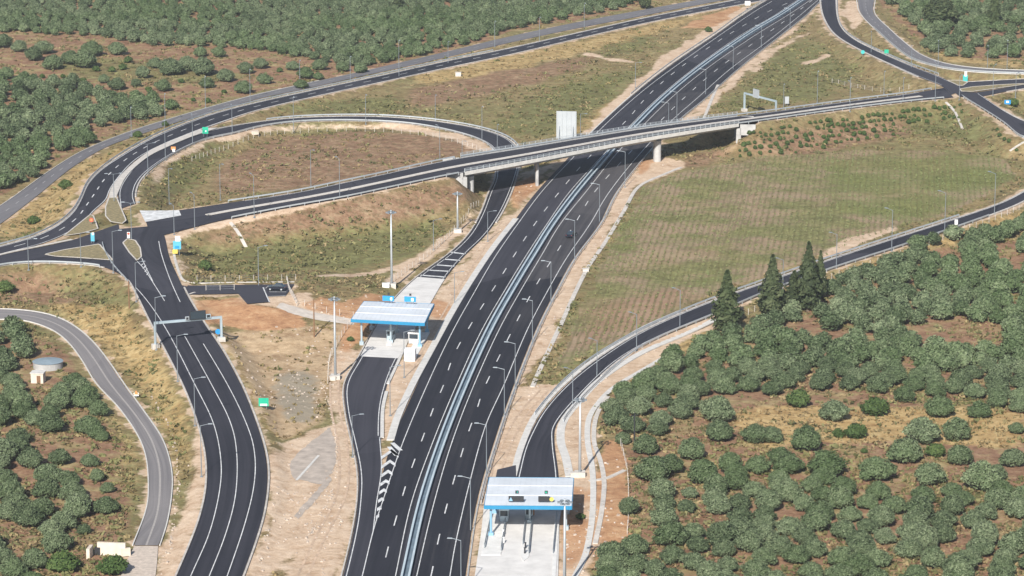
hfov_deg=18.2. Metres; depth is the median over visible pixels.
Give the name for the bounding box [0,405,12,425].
olive tree
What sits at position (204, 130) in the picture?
direction sign
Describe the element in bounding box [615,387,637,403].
olive tree
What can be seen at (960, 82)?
traffic island
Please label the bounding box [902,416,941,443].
olive tree
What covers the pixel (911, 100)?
guardrail
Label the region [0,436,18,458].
olive tree
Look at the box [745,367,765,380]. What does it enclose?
olive tree
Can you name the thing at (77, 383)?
olive tree
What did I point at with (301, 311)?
footpath
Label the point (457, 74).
concrete shaft
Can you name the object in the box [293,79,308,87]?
scrub bush
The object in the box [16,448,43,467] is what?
olive tree
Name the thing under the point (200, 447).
street lamp
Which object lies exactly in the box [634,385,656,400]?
olive tree
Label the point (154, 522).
old country road
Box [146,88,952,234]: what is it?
overpass road
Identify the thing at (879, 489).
olive tree
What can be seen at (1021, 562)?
olive tree
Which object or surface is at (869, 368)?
olive tree
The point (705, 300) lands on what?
guardrail
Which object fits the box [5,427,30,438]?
olive tree
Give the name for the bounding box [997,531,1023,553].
olive tree
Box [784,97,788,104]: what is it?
information board
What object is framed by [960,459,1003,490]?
olive tree
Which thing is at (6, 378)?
olive tree
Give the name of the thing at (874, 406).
green bush
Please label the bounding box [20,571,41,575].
olive tree
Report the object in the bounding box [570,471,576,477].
switch box
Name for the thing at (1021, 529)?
olive tree
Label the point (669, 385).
olive tree
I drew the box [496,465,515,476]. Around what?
service bay
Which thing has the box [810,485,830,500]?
olive tree
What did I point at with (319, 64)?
scrub bush
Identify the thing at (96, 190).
link road
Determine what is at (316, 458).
broken pavement
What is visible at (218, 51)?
scrub bush
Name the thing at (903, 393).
olive tree
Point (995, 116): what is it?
guardrail
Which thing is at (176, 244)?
direction sign
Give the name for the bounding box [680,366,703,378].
olive tree
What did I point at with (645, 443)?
olive tree
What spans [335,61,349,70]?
scrub bush
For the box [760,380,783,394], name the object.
olive tree
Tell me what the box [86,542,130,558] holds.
ruined small building
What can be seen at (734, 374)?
olive tree
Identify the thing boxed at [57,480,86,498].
olive tree
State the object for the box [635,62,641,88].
street lamp
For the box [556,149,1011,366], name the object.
field plants
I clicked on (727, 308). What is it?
cypress tree
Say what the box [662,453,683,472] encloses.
olive tree
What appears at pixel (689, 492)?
olive tree
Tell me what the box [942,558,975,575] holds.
olive tree
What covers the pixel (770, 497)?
olive tree
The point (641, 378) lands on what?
olive tree
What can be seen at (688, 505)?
olive tree
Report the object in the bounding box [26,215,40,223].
broadleaf tree
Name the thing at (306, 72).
scrub bush
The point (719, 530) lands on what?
olive tree
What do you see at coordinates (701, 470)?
olive tree
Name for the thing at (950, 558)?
olive tree
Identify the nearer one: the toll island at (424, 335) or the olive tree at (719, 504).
the olive tree at (719, 504)
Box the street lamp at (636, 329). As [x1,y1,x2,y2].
[628,311,637,350]
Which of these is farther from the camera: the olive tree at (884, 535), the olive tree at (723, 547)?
the olive tree at (884, 535)
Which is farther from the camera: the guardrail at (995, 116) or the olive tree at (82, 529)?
the guardrail at (995, 116)
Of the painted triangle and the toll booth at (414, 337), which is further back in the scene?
the painted triangle
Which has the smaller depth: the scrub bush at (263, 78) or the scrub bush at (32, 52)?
the scrub bush at (263, 78)
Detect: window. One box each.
[409,334,417,338]
[500,511,508,515]
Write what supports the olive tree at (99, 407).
on the ground at (246, 324)
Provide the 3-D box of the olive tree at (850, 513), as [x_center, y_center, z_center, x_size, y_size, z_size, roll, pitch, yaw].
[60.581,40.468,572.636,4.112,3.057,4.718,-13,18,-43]
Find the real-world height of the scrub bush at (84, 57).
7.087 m
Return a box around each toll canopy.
[351,293,433,346]
[484,477,573,535]
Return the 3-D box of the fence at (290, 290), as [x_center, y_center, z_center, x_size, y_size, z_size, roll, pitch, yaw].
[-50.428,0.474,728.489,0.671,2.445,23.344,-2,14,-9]
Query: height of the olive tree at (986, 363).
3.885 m
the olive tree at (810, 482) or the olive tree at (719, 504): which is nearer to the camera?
the olive tree at (719, 504)
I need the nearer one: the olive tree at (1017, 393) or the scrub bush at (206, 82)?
the olive tree at (1017, 393)
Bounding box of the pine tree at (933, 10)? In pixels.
[922,0,959,21]
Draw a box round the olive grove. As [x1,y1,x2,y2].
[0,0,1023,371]
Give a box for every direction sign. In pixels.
[172,236,180,255]
[202,127,207,133]
[258,398,268,408]
[963,71,967,80]
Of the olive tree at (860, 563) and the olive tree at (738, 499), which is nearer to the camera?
the olive tree at (860, 563)
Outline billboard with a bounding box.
[556,111,576,138]
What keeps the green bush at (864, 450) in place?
on the ground at (246, 324)
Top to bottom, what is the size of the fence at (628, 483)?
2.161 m
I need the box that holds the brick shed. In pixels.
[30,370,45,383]
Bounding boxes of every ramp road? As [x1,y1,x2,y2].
[102,225,269,575]
[118,116,519,575]
[517,95,1023,476]
[819,0,964,94]
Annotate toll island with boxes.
[412,332,429,356]
[481,515,506,554]
[520,520,531,561]
[552,516,558,575]
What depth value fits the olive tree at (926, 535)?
554.93 m
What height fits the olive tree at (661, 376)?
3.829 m
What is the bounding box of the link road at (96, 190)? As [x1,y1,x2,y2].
[0,0,763,253]
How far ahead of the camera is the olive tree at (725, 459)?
600.27 m
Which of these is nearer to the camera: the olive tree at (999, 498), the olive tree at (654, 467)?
the olive tree at (999, 498)
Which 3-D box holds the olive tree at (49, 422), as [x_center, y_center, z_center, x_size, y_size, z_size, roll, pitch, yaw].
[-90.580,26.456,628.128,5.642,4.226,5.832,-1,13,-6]
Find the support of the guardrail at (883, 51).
on the ground at (246, 324)
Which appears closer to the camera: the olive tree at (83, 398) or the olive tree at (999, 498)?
the olive tree at (999, 498)
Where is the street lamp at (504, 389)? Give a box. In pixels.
[493,367,505,416]
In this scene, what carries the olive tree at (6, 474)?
on the ground at (246, 324)
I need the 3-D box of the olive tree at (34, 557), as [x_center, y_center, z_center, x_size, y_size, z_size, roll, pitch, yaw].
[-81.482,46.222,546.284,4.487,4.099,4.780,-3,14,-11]
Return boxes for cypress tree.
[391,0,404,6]
[708,269,744,329]
[756,289,765,313]
[757,254,787,312]
[783,270,799,303]
[793,241,823,310]
[816,250,827,298]
[987,0,1001,24]
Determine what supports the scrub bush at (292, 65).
on the ground at (246, 324)
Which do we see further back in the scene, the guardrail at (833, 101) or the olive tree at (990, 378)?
the guardrail at (833, 101)
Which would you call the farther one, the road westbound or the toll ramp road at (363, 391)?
the road westbound
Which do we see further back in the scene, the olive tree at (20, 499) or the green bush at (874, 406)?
the green bush at (874, 406)
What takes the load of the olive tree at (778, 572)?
on the ground at (246, 324)
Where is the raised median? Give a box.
[109,128,216,196]
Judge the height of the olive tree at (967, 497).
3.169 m
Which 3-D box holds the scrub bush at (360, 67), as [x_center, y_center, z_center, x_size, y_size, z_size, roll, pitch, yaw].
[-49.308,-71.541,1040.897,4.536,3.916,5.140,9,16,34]
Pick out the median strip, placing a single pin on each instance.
(418, 516)
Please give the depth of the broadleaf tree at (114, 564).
542.50 m
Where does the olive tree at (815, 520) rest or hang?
on the ground at (246, 324)
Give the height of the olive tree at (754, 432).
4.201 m
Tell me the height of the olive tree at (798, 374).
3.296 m
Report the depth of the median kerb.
769.40 m
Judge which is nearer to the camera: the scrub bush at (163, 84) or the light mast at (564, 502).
the light mast at (564, 502)
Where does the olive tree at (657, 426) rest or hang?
on the ground at (246, 324)
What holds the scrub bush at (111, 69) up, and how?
on the ground at (246, 324)
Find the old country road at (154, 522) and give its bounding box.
[0,308,172,545]
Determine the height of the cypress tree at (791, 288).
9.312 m
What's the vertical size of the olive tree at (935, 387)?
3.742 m
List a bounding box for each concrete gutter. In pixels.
[173,239,293,283]
[380,391,387,437]
[386,326,415,383]
[387,218,518,440]
[512,311,681,475]
[530,167,682,386]
[556,319,713,476]
[704,85,718,114]
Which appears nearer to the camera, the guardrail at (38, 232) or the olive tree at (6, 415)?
the olive tree at (6, 415)
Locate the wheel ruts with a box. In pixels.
[296,221,548,575]
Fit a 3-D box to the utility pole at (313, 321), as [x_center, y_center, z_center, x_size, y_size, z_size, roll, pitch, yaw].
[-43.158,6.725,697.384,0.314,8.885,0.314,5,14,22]
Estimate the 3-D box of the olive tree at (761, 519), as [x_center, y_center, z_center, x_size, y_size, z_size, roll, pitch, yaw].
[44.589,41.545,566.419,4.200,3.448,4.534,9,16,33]
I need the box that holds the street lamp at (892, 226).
[885,207,892,251]
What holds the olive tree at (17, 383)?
on the ground at (246, 324)
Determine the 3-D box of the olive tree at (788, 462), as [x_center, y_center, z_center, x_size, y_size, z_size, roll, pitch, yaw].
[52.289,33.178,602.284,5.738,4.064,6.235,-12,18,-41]
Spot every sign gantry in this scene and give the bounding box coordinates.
[151,310,225,349]
[741,89,776,111]
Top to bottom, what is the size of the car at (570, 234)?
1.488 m
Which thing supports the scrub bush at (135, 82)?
on the ground at (246, 324)
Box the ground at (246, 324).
[0,0,1023,575]
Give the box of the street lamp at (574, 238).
[569,219,574,259]
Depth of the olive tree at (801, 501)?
576.71 m
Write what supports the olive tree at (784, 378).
on the ground at (246, 324)
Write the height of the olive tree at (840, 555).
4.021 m
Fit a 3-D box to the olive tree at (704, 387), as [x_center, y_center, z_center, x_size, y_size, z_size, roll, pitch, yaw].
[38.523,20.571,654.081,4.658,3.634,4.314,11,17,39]
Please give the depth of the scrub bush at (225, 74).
1022.26 m
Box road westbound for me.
[945,78,1023,92]
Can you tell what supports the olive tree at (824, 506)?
on the ground at (246, 324)
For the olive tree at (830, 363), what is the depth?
670.96 m
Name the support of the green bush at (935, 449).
on the ground at (246, 324)
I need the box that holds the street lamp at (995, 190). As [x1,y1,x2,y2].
[988,171,995,214]
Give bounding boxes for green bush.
[785,388,811,406]
[832,428,844,437]
[843,423,867,438]
[859,397,889,415]
[860,448,867,452]
[924,443,945,456]
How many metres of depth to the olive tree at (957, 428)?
621.05 m
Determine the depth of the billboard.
920.90 m
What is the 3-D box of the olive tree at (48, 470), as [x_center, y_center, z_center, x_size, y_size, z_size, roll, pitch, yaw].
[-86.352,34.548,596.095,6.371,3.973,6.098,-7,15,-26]
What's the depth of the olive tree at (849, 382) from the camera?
657.96 m
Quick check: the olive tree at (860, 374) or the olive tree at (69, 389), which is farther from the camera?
the olive tree at (860, 374)
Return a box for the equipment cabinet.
[404,347,415,361]
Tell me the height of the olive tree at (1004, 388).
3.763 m
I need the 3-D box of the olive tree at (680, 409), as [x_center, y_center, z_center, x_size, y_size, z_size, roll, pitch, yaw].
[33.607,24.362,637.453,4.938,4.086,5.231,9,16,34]
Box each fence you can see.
[199,126,486,158]
[239,274,295,280]
[286,275,295,302]
[304,299,349,315]
[327,318,350,383]
[395,202,475,276]
[620,442,628,533]
[743,205,1022,314]
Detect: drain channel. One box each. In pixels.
[229,222,246,246]
[572,357,660,575]
[588,469,626,481]
[591,396,609,543]
[945,102,963,129]
[1009,141,1023,150]
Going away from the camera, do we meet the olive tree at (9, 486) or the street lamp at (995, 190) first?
the olive tree at (9, 486)
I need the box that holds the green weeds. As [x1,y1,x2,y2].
[0,0,1023,575]
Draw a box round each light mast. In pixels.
[328,296,339,379]
[386,210,395,288]
[452,191,461,232]
[557,498,571,575]
[574,397,586,477]
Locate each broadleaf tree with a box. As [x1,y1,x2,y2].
[0,280,15,291]
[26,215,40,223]
[46,549,80,572]
[57,179,72,188]
[95,554,129,575]
[132,131,142,137]
[197,260,212,270]
[575,513,585,519]
[639,0,651,8]
[704,26,712,31]
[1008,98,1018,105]
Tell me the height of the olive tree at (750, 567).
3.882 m
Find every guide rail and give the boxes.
[484,519,489,547]
[528,516,531,552]
[553,511,556,549]
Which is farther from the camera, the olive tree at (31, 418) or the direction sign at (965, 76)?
the direction sign at (965, 76)
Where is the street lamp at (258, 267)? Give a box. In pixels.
[258,245,267,284]
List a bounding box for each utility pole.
[128,281,129,308]
[313,299,314,337]
[631,413,636,451]
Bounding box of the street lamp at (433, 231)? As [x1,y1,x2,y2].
[432,218,441,249]
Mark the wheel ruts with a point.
(347, 487)
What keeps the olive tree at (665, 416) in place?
on the ground at (246, 324)
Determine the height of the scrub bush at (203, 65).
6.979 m
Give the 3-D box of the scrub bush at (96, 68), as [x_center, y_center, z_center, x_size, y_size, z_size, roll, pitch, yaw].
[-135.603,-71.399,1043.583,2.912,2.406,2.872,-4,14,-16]
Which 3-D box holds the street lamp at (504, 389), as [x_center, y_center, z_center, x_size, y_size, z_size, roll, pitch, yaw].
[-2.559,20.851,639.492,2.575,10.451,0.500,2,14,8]
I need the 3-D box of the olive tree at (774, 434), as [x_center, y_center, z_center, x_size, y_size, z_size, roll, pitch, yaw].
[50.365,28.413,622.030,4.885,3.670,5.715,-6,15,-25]
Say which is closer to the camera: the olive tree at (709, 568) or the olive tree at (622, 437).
the olive tree at (709, 568)
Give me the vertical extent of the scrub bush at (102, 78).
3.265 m
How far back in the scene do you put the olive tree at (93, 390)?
650.85 m
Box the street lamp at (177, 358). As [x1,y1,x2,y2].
[176,334,187,381]
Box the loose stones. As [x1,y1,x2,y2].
[161,158,697,573]
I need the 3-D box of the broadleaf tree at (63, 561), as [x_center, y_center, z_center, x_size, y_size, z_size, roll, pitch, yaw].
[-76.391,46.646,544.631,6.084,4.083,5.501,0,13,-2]
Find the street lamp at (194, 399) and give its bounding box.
[194,376,205,425]
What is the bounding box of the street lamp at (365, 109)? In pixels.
[365,94,366,124]
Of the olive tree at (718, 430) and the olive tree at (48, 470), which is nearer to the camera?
the olive tree at (48, 470)
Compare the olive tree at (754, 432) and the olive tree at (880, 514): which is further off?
the olive tree at (754, 432)
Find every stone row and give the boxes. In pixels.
[150,396,180,562]
[305,384,340,575]
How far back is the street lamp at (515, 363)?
659.13 m
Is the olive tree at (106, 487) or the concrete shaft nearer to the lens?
the olive tree at (106, 487)
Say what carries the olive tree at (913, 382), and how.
on the ground at (246, 324)
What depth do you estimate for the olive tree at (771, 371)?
665.96 m
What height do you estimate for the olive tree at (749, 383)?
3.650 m
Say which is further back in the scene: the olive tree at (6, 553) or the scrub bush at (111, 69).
the scrub bush at (111, 69)
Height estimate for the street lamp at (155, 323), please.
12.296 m
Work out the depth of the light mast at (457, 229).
805.50 m
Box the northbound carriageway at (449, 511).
[414,0,818,575]
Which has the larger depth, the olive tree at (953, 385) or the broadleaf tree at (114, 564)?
the olive tree at (953, 385)
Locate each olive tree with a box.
[0,366,8,378]
[0,372,23,385]
[0,387,17,400]
[0,395,10,410]
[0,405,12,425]
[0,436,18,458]
[0,453,10,468]
[0,469,17,483]
[0,478,23,498]
[0,500,18,519]
[0,540,6,549]
[0,547,16,563]
[0,557,28,575]
[1,491,31,507]
[2,378,25,391]
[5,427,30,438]
[6,389,33,407]
[9,434,31,454]
[10,505,45,526]
[11,399,37,417]
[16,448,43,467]
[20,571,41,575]
[21,547,47,568]
[22,410,41,425]
[30,497,55,514]
[31,477,60,497]
[33,463,63,479]
[36,412,64,431]
[37,518,65,536]
[39,530,73,552]
[40,404,60,415]
[42,388,70,407]
[47,448,71,464]
[51,381,74,397]
[51,509,78,528]
[57,470,79,485]
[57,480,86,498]
[61,372,81,384]
[61,494,90,516]
[67,492,91,502]
[69,389,96,407]
[71,377,90,391]
[73,415,100,432]
[75,384,99,398]
[77,524,91,533]
[80,453,99,466]
[84,423,105,437]
[88,399,109,414]
[89,468,104,481]
[90,496,119,513]
[95,431,108,440]
[99,482,115,492]
[594,540,628,560]
[595,553,626,570]
[596,564,620,575]
[600,397,624,410]
[601,405,630,425]
[612,380,636,395]
[614,431,631,443]
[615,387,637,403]
[617,567,642,575]
[618,496,639,514]
[620,416,646,432]
[620,533,648,555]
[624,395,652,415]
[626,553,649,571]
[631,371,656,387]
[632,433,658,453]
[632,455,672,480]
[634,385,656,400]
[640,367,659,377]
[644,559,666,575]
[646,418,668,434]
[648,410,673,424]
[648,477,675,497]
[649,502,678,524]
[650,365,668,372]
[651,520,690,544]
[652,492,676,506]
[654,392,673,406]
[655,371,678,382]
[656,376,681,394]
[658,545,685,564]
[659,568,683,575]
[660,351,683,372]
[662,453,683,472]
[667,400,692,418]
[673,392,699,408]
[676,383,699,397]
[677,437,704,459]
[677,499,695,512]
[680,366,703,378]
[680,373,700,384]
[680,486,698,497]
[681,551,705,570]
[684,522,705,539]
[686,535,709,551]
[687,457,718,483]
[693,380,710,395]
[696,560,720,575]
[698,394,735,421]
[701,488,726,503]
[702,473,727,492]
[704,493,731,514]
[704,520,739,543]
[705,360,724,372]
[705,419,733,440]
[706,369,726,385]
[711,539,735,556]
[712,375,737,393]
[713,569,738,575]
[716,556,739,570]
[717,572,733,575]
[718,452,743,470]
[723,366,742,381]
[724,461,747,476]
[724,470,748,489]
[726,507,753,522]
[729,492,751,508]
[729,516,755,535]
[733,528,763,551]
[736,375,760,391]
[738,358,759,373]
[740,423,767,442]
[740,558,770,575]
[742,481,765,498]
[744,455,772,473]
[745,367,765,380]
[751,546,777,564]
[752,513,775,527]
[753,504,777,518]
[754,487,781,508]
[755,523,779,544]
[757,356,779,369]
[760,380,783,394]
[761,425,783,441]
[763,535,794,554]
[763,569,786,575]
[764,365,782,378]
[766,446,795,462]
[767,468,789,480]
[767,472,793,488]
[771,370,797,388]
[772,453,804,473]
[772,478,803,501]
[775,516,805,534]
[780,544,810,563]
[788,368,805,380]
[789,361,811,372]
[790,425,821,450]
[791,527,817,543]
[793,493,814,510]
[797,561,823,575]
[800,474,822,491]
[800,509,831,530]
[801,538,827,557]
[805,500,834,518]
[806,449,848,474]
[806,571,822,575]
[808,373,831,390]
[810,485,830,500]
[811,467,836,484]
[813,366,835,381]
[817,356,838,370]
[817,399,849,420]
[823,563,852,575]
[825,485,853,508]
[827,546,853,564]
[830,475,857,492]
[830,518,856,538]
[835,362,854,376]
[836,506,862,521]
[838,374,860,389]
[844,552,875,575]
[845,367,868,382]
[845,529,874,543]
[848,533,876,553]
[856,494,878,509]
[856,518,879,532]
[857,456,897,479]
[860,361,879,376]
[862,567,889,575]
[864,547,892,567]
[865,375,888,392]
[865,480,891,500]
[866,505,895,526]
[873,526,896,544]
[875,371,896,386]
[879,495,905,512]
[880,358,906,371]
[886,367,907,383]
[886,437,922,462]
[893,385,915,401]
[893,536,923,556]
[895,521,921,538]
[898,567,927,575]
[902,375,925,390]
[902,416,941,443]
[902,510,929,525]
[905,495,933,516]
[905,564,928,575]
[907,366,929,380]
[910,485,936,501]
[912,524,938,547]
[914,461,946,484]
[920,545,945,567]
[923,394,954,416]
[924,363,941,374]
[924,380,946,395]
[925,372,944,384]
[930,509,958,525]
[933,523,956,542]
[939,493,964,514]
[940,482,962,495]
[941,416,971,440]
[941,552,977,569]
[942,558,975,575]
[944,377,965,393]
[947,445,973,464]
[949,368,972,385]
[957,490,975,505]
[958,547,982,562]
[959,509,984,527]
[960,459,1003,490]
[963,383,986,398]
[964,365,984,378]
[966,400,992,417]
[966,536,995,556]
[970,522,998,543]
[974,501,997,518]
[974,519,998,534]
[979,357,998,372]
[983,371,1009,387]
[984,487,1011,509]
[986,383,1010,395]
[986,389,1007,406]
[987,362,1012,379]
[987,555,1016,572]
[988,567,1014,575]
[989,478,1014,493]
[992,464,1007,478]
[992,547,1018,562]
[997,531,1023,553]
[998,448,1023,466]
[1004,497,1023,518]
[1007,422,1023,433]
[1008,387,1023,402]
[1008,399,1023,412]
[1009,372,1023,387]
[1010,484,1023,500]
[1012,359,1023,373]
[1017,525,1023,538]
[1017,555,1023,567]
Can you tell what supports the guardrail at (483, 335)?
on the median strip
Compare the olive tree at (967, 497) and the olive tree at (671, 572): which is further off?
the olive tree at (967, 497)
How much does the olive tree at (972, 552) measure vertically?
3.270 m
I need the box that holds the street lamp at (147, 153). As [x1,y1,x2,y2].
[139,142,155,173]
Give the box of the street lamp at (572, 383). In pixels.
[563,367,572,403]
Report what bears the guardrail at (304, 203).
on the ground at (246, 324)
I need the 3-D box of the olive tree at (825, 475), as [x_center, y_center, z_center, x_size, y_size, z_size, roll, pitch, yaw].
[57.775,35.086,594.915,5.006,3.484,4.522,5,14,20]
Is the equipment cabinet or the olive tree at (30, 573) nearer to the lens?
the olive tree at (30, 573)
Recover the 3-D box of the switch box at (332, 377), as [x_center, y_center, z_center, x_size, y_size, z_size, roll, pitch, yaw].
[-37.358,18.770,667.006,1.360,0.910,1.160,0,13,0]
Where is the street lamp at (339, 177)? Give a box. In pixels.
[335,156,339,195]
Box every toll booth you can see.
[386,327,395,339]
[408,329,421,343]
[499,509,508,521]
[525,509,532,519]
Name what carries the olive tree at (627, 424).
on the ground at (246, 324)
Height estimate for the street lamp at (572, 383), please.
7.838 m
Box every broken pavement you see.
[290,428,336,483]
[294,477,331,517]
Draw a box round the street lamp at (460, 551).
[447,537,460,575]
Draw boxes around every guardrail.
[0,49,492,243]
[0,260,99,267]
[102,242,127,281]
[144,119,491,176]
[228,156,454,200]
[231,172,458,219]
[267,114,520,167]
[400,0,799,575]
[408,0,803,575]
[481,0,821,503]
[535,214,958,412]
[563,214,988,421]
[631,2,759,93]
[737,87,931,114]
[739,96,943,123]
[837,2,938,75]
[873,26,1023,74]
[963,96,1023,138]
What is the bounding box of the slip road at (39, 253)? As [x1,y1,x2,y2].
[0,224,127,278]
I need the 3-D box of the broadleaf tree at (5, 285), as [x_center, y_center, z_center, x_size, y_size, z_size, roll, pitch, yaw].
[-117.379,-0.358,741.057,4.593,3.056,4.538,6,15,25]
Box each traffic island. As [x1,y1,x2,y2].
[45,244,111,259]
[64,214,98,235]
[105,197,125,223]
[123,239,141,260]
[947,80,967,85]
[960,83,1023,91]
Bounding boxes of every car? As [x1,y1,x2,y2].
[267,283,285,290]
[566,231,576,237]
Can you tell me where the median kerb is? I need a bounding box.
[0,239,72,254]
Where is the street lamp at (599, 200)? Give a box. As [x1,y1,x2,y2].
[591,183,600,221]
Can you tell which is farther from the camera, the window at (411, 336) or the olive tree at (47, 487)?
the window at (411, 336)
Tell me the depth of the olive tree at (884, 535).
558.84 m
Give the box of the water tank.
[32,357,62,370]
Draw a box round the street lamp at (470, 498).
[457,475,471,530]
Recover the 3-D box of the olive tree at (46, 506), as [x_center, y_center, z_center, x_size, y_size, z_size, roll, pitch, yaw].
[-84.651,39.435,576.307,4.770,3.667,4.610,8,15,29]
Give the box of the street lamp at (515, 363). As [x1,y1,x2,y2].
[504,341,516,388]
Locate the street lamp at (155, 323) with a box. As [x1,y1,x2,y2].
[155,295,165,350]
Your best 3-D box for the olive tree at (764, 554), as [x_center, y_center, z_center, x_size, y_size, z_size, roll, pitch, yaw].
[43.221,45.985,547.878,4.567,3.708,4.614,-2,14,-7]
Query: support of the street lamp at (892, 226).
on the ground at (246, 324)
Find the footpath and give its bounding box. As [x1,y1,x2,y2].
[277,303,353,324]
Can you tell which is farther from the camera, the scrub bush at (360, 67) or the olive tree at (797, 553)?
the scrub bush at (360, 67)
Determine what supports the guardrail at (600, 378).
on the ground at (246, 324)
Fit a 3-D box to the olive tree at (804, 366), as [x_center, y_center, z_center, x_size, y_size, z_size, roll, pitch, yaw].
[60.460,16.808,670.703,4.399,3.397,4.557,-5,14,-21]
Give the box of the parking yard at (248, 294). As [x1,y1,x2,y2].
[182,284,293,303]
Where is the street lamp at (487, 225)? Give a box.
[487,210,496,241]
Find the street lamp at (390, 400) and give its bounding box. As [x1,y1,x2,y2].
[389,365,400,415]
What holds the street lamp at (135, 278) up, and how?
on the ground at (246, 324)
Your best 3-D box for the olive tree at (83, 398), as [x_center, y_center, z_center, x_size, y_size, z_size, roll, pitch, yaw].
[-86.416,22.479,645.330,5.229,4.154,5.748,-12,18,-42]
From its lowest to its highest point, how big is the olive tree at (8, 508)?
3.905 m
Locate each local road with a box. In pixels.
[0,0,720,223]
[856,0,1023,73]
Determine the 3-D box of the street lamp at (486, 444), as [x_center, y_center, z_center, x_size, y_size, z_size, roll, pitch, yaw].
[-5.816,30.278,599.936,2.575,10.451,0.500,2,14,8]
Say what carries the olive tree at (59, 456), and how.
on the ground at (246, 324)
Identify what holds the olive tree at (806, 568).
on the ground at (246, 324)
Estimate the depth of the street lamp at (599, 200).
817.71 m
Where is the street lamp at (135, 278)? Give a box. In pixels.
[135,261,145,301]
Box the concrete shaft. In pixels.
[455,72,460,76]
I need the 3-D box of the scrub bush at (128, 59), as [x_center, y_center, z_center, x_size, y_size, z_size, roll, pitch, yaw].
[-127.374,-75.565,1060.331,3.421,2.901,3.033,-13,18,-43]
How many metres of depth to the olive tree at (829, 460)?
598.24 m
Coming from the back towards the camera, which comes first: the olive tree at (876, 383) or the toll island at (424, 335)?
the toll island at (424, 335)
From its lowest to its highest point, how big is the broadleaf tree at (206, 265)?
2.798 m
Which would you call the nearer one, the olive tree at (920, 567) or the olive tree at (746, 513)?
the olive tree at (920, 567)
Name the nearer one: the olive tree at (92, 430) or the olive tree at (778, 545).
the olive tree at (778, 545)
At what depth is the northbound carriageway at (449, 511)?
697.76 m
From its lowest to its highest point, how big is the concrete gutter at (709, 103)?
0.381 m
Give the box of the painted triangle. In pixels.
[140,210,180,221]
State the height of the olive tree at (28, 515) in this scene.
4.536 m
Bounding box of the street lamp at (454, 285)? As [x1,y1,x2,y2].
[454,271,463,302]
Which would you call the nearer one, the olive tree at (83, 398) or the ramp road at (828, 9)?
the olive tree at (83, 398)
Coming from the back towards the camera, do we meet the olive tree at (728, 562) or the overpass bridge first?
the overpass bridge
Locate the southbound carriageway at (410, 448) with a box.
[362,0,797,575]
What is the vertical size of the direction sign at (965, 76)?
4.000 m
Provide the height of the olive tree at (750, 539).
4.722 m
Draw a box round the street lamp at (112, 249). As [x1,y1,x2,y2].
[112,230,121,272]
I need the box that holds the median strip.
[399,0,807,575]
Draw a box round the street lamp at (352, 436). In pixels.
[351,413,363,457]
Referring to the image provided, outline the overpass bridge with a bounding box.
[443,112,755,191]
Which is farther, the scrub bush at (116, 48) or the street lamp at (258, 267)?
the scrub bush at (116, 48)
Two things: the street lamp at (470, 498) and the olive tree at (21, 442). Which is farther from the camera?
the olive tree at (21, 442)
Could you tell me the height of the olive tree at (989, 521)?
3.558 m
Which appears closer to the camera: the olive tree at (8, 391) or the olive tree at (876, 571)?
the olive tree at (876, 571)
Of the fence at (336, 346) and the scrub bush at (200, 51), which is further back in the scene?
the scrub bush at (200, 51)
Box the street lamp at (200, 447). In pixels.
[200,423,212,476]
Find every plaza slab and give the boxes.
[360,277,443,357]
[475,494,560,575]
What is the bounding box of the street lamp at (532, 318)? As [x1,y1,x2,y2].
[522,298,532,342]
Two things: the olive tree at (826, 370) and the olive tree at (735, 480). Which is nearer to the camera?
the olive tree at (735, 480)
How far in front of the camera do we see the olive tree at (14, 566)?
539.45 m
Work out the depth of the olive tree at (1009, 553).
548.22 m
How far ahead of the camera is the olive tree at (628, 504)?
574.18 m
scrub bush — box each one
[0,33,12,47]
[0,66,13,77]
[10,40,26,51]
[24,46,42,60]
[34,41,53,53]
[41,54,62,68]
[60,50,75,63]
[69,48,96,67]
[77,41,103,54]
[92,66,100,71]
[98,74,109,82]
[107,77,125,89]
[108,42,127,54]
[108,66,115,71]
[118,63,127,69]
[123,56,132,62]
[131,78,141,86]
[135,65,149,77]
[146,57,161,67]
[153,78,171,91]
[156,57,185,74]
[177,55,195,70]
[190,56,214,74]
[193,46,206,56]
[198,77,214,87]
[210,45,226,56]
[216,68,234,81]
[233,80,252,92]
[236,61,253,73]
[252,58,268,68]
[256,73,273,83]
[285,61,300,69]
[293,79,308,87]
[296,66,313,78]
[311,59,328,69]
[312,72,323,79]
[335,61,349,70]
[354,62,367,72]
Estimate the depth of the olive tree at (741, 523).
561.68 m
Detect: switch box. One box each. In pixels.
[329,375,335,380]
[382,283,389,287]
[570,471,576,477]
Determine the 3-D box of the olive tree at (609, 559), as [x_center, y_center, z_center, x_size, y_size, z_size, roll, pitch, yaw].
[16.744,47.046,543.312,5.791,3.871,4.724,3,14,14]
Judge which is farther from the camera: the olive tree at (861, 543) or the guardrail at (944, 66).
the guardrail at (944, 66)
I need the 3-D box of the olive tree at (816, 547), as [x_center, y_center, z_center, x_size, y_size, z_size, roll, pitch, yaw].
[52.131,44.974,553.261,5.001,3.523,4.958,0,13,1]
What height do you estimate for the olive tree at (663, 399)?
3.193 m
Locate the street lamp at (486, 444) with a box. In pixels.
[475,422,486,473]
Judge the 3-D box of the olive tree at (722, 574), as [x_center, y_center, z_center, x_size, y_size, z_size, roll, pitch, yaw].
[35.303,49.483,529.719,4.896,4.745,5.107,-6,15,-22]
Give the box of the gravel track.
[121,546,157,575]
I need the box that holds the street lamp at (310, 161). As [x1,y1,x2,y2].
[310,149,314,176]

